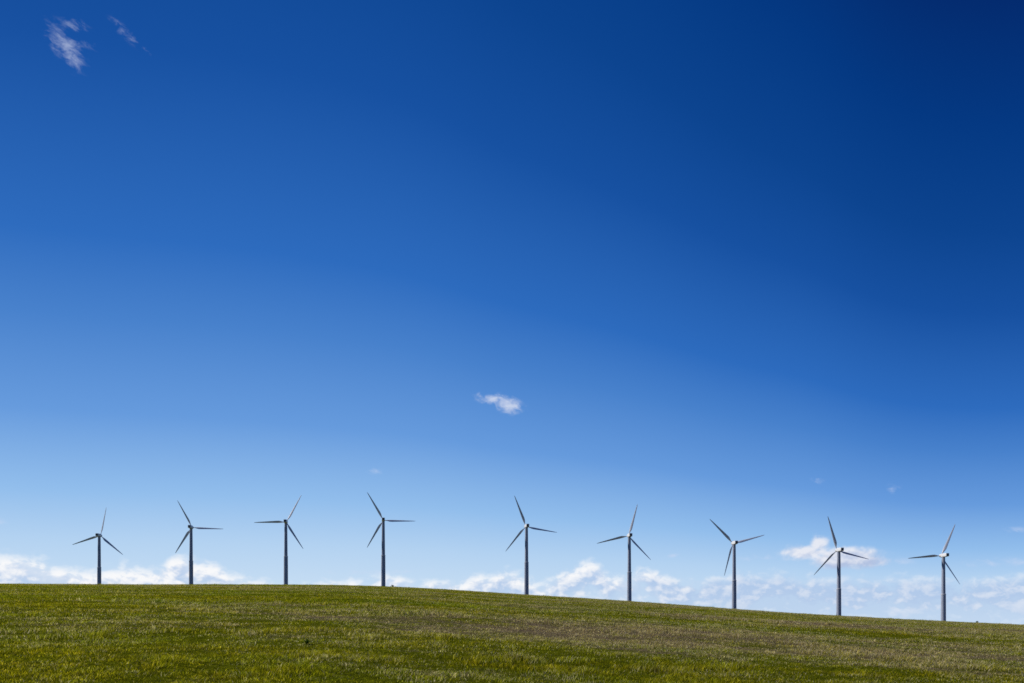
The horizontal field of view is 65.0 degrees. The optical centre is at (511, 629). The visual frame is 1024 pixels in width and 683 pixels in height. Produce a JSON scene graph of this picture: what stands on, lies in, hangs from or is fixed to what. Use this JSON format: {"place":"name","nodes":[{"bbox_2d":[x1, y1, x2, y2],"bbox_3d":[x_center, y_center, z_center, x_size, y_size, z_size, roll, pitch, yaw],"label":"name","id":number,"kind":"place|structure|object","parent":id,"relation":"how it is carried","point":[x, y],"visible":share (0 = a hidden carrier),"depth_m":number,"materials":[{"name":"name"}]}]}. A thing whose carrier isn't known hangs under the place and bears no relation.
{"place":"outdoors","nodes":[
{"label":"outdoors","id":0,"kind":"place"},
{"bbox_2d":[0,583,1023,682],"bbox_3d":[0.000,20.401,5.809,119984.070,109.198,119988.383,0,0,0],"label":"ground","id":1,"kind":"structure","parent":0,"point":[361,679],"depth_m":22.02,"materials":[{"name":"green plant"}]},
{"bbox_2d":[73,510,122,583],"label":"wind turbine","id":2,"kind":"object","parent":1,"relation":"on","point":[98,535],"visible":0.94,"depth_m":607.11,"materials":[{"name":"grey paint"}]},
{"bbox_2d":[175,500,219,583],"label":"wind turbine","id":3,"kind":"object","parent":1,"relation":"on","point":[191,527],"visible":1,"depth_m":575.06,"materials":[{"name":"metal"}]},
{"bbox_2d":[254,496,302,584],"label":"wind turbine","id":4,"kind":"object","parent":1,"relation":"on","point":[285,522],"visible":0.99,"depth_m":560.96,"materials":[{"name":"metal"}]},
{"bbox_2d":[367,492,407,585],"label":"wind turbine","id":5,"kind":"object","parent":1,"relation":"on","point":[383,555],"visible":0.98,"depth_m":548.77,"materials":[{"name":"metal"}]},
{"bbox_2d":[505,496,556,594],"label":"wind turbine","id":6,"kind":"object","parent":1,"relation":"on","point":[526,575],"visible":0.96,"depth_m":536.95,"materials":[{"name":"metal"}]},
{"bbox_2d":[599,504,650,600],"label":"wind turbine","id":7,"kind":"object","parent":1,"relation":"on","point":[629,584],"visible":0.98,"depth_m":528.93,"materials":[{"name":"metal"}]},
{"bbox_2d":[710,519,763,608],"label":"wind turbine","id":8,"kind":"object","parent":1,"relation":"on","point":[734,580],"visible":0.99,"depth_m":518.96,"materials":[{"name":"metal"}]},
{"bbox_2d":[814,517,866,614],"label":"wind turbine","id":9,"kind":"object","parent":1,"relation":"on","point":[838,593],"visible":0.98,"depth_m":499.00,"materials":[{"name":"metal"}]},
{"bbox_2d":[908,525,959,620],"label":"wind turbine","id":10,"kind":"object","parent":1,"relation":"on","point":[943,597],"visible":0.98,"depth_m":501.04,"materials":[{"name":"metal"}]},
{"bbox_2d":[0,0,1023,624],"label":"sky","id":11,"kind":"structure","parent":0,"point":[752,268],"materials":[{"name":"blue"}]}
]}

